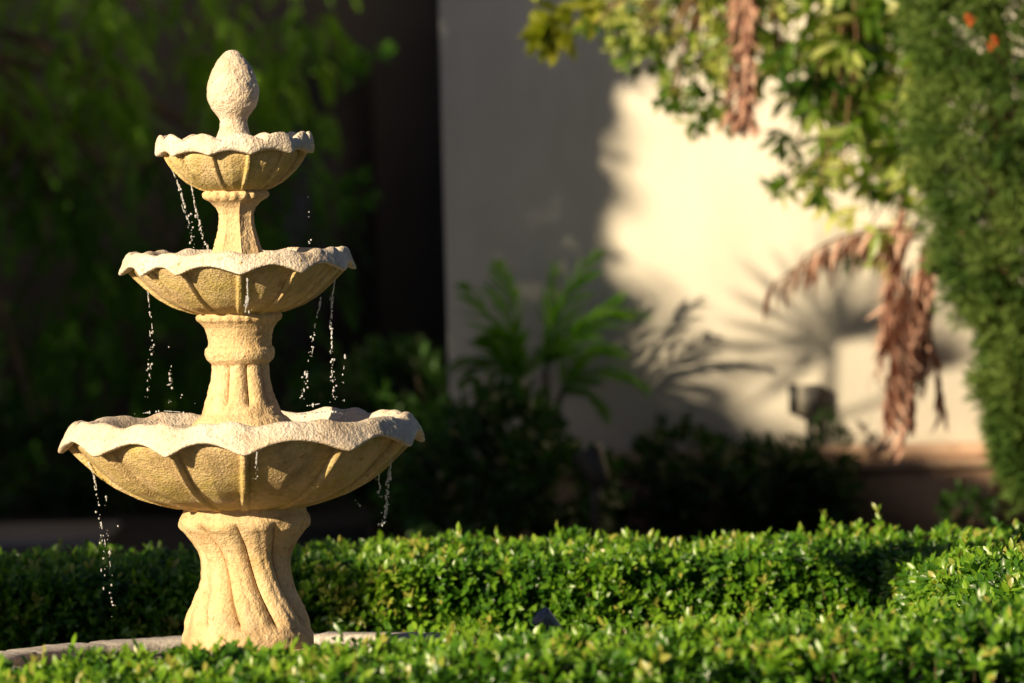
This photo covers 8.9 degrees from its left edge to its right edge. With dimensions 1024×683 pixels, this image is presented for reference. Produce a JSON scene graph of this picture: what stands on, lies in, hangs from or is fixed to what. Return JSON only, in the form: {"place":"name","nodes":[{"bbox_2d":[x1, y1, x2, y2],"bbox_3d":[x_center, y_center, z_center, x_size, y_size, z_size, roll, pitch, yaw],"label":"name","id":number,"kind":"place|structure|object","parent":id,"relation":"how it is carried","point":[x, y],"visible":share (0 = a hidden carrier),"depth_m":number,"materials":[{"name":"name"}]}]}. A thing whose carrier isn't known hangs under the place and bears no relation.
{"place":"outdoors","nodes":[
{"label":"outdoors","id":0,"kind":"place"},
{"bbox_2d":[0,521,120,549],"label":"path","id":1,"kind":"structure","parent":0,"point":[31,535],"depth_m":28.79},
{"bbox_2d":[0,466,905,556],"bbox_3d":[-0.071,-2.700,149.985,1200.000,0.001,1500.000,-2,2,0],"label":"ground","id":2,"kind":"structure","parent":0,"point":[156,524],"depth_m":29.67,"materials":[{"name":"soil"}]},
{"bbox_2d":[0,0,397,515],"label":"feathery tree","id":3,"kind":"object","parent":2,"relation":"on","point":[26,178],"visible":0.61,"depth_m":31.68,"materials":[{"name":"green plant"}]},
{"bbox_2d":[0,0,447,466],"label":"garden outbuilding","id":4,"kind":"structure","parent":2,"relation":"on","point":[387,116],"depth_m":35.75,"materials":[{"name":"black paint"}]},
{"bbox_2d":[273,52,378,411],"bbox_3d":[-0.997,-0.461,35.747,0.530,2.200,0.048,-2,2,0],"label":"door","id":5,"kind":"structure","parent":4,"relation":"in","point":[352,111],"depth_m":35.72,"materials":[{"name":"black paint"}]},
{"bbox_2d":[0,631,474,669],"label":"garden pond","id":6,"kind":"structure","parent":2,"relation":"on","point":[160,644],"depth_m":18.45,"materials":[{"name":"grey stone"}]},
{"bbox_2d":[58,50,424,652],"bbox_3d":[-0.736,0.140,17.893,0.992,1.861,0.992,-2,2,0],"label":"tiered fountain","id":7,"kind":"object","parent":6,"relation":"in","point":[241,528],"visible":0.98,"depth_m":17.75,"materials":[{"name":"stone"}]},
{"bbox_2d":[87,462,118,605],"bbox_3d":[-1.102,0.536,17.858,0.064,0.423,0.060,0,2,40],"label":"water trickle","id":8,"kind":"object","parent":7,"relation":"attached to","point":[109,552],"visible":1,"depth_m":17.85,"materials":[{"name":"white"}]},
{"bbox_2d":[145,291,182,402],"bbox_3d":[-0.904,0.019,17.871,0.186,0.349,0.042,-2,2,0],"label":"water trickle","id":9,"kind":"object","parent":7,"relation":"attached to","point":[152,354],"visible":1,"depth_m":17.87,"materials":[{"name":"white"}]},
{"bbox_2d":[145,410,183,413],"bbox_3d":[-0.959,0.192,17.893,0.138,0.012,0.038,-1,2,8],"label":"water trickle","id":10,"kind":"object","parent":7,"relation":"attached to","point":[149,412],"visible":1,"depth_m":17.90,"materials":[{"name":"clear liquid"}]},
{"bbox_2d":[171,169,208,248],"bbox_3d":[-0.878,-0.375,17.863,0.107,0.253,0.061,-2,2,0],"label":"water trickle","id":11,"kind":"object","parent":7,"relation":"attached to","point":[184,204],"visible":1,"depth_m":17.86,"materials":[{"name":"white"}]},
{"bbox_2d":[244,278,251,313],"bbox_3d":[-0.704,-0.122,17.581,0.022,0.096,0.053,-2,2,0],"label":"water trickle","id":12,"kind":"object","parent":7,"relation":"attached to","point":[247,299],"visible":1,"depth_m":17.58,"materials":[{"name":"white"}]},
{"bbox_2d":[300,279,345,399],"bbox_3d":[-0.515,-0.005,17.868,0.129,0.327,0.065,-2,2,0],"label":"water trickle","id":13,"kind":"object","parent":7,"relation":"attached to","point":[332,372],"visible":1,"depth_m":17.87,"materials":[{"name":"white"}]},
{"bbox_2d":[301,399,344,414],"bbox_3d":[-0.514,0.178,17.901,0.122,0.040,0.048,-2,2,0],"label":"water trickle","id":14,"kind":"object","parent":7,"relation":"attached to","point":[312,405],"visible":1,"depth_m":17.90,"materials":[{"name":"clear liquid"}]},
{"bbox_2d":[355,458,391,526],"bbox_3d":[-0.372,0.397,17.852,0.107,0.209,0.069,-2,2,0],"label":"water trickle","id":15,"kind":"object","parent":7,"relation":"attached to","point":[387,491],"visible":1,"depth_m":17.85,"materials":[{"name":"white"}]},
{"bbox_2d":[283,328,448,539],"bbox_3d":[-0.522,0.436,28.536,1.061,0.976,1.574,-2,2,0],"label":"leafy shrub","id":16,"kind":"object","parent":2,"relation":"on","point":[367,387],"visible":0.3,"depth_m":28.12,"materials":[{"name":"green plant"}]},
{"bbox_2d":[373,370,634,543],"bbox_3d":[-0.039,0.503,26.479,1.048,0.788,1.247,-2,2,0],"label":"leafy shrub","id":17,"kind":"object","parent":2,"relation":"on","point":[512,500],"visible":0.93,"depth_m":26.13,"materials":[{"name":"green plant"}]},
{"bbox_2d":[0,503,1023,682],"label":"clipped hedge","id":18,"kind":"object","parent":2,"relation":"on","point":[879,602],"visible":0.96,"depth_m":19.87,"materials":[{"name":"green plant"}]},
{"bbox_2d":[441,250,651,544],"bbox_3d":[0.142,0.241,27.210,0.885,1.244,0.467,-2,2,0],"label":"feather palm","id":19,"kind":"object","parent":2,"relation":"on","point":[548,351],"visible":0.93,"depth_m":27.20,"materials":[{"name":"green plant"}]},
{"bbox_2d":[532,607,562,632],"bbox_3d":[0.105,0.929,18.660,0.089,0.356,0.062,-2,2,-14],"label":"garden spotlight","id":20,"kind":"object","parent":2,"relation":"on","point":[545,616],"visible":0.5,"depth_m":18.64,"materials":[{"name":"metal"}]},
{"bbox_2d":[571,444,610,538],"bbox_3d":[0.312,0.648,25.675,0.153,0.500,0.125,-2,2,0],"label":"garden spotlight","id":21,"kind":"object","parent":2,"relation":"on","point":[590,462],"visible":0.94,"depth_m":25.62,"materials":[{"name":"black metal"}]},
{"bbox_2d":[602,410,780,544],"bbox_3d":[0.704,0.578,27.194,0.849,0.604,0.630,-2,2,0],"label":"leafy shrub","id":22,"kind":"object","parent":2,"relation":"on","point":[689,488],"visible":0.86,"depth_m":27.09,"materials":[{"name":"green plant"}]},
{"bbox_2d":[438,0,1023,542],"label":"house","id":23,"kind":"structure","parent":2,"relation":"on","point":[566,162],"depth_m":27.57,"materials":[{"name":"beige paint"}]},
{"bbox_2d":[517,0,1023,531],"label":"broadleaf tree","id":24,"kind":"object","parent":2,"relation":"on","point":[847,58],"visible":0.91,"depth_m":25.60,"materials":[{"name":"green plant"}]},
{"bbox_2d":[714,0,792,141],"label":"dead frond","id":25,"kind":"object","parent":24,"relation":"hanging from","point":[743,51],"visible":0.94,"depth_m":25.46,"materials":[{"name":"brown plant"}]},
{"bbox_2d":[763,227,947,434],"bbox_3d":[1.321,-0.032,25.589,0.707,0.821,0.278,-1,2,9],"label":"dead frond","id":26,"kind":"object","parent":24,"relation":"hanging from","point":[852,244],"visible":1,"depth_m":25.60,"materials":[{"name":"brown plant"}]},
{"bbox_2d":[865,195,935,463],"bbox_3d":[1.506,-0.045,25.430,0.283,1.038,0.419,-2,2,0],"label":"dead frond","id":27,"kind":"object","parent":24,"relation":"hanging from","point":[908,338],"visible":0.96,"depth_m":25.47,"materials":[{"name":"brown plant"}]},
{"bbox_2d":[715,401,871,538],"bbox_3d":[1.151,0.566,27.284,0.669,0.625,0.483,-2,2,0],"label":"leafy shrub","id":28,"kind":"object","parent":2,"relation":"on","point":[804,470],"visible":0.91,"depth_m":27.20,"materials":[{"name":"green plant"}]},
{"bbox_2d":[788,384,820,512],"bbox_3d":[1.228,0.499,27.508,0.130,0.643,0.184,-2,2,0],"label":"spotlight","id":29,"kind":"object","parent":2,"relation":"on","point":[803,398],"visible":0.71,"depth_m":27.51,"materials":[{"name":"grey paint"}]},
{"bbox_2d":[885,0,1023,520],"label":"feathery conifer","id":30,"kind":"object","parent":2,"relation":"on","point":[982,278],"visible":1,"depth_m":24.53,"materials":[{"name":"green plant"}]},
{"bbox_2d":[931,479,1000,533],"bbox_3d":[1.782,0.697,25.960,0.298,0.335,0.656,-2,2,0],"label":"leafy shrub","id":31,"kind":"object","parent":2,"relation":"on","point":[946,508],"visible":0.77,"depth_m":25.85,"materials":[{"name":"green plant"}]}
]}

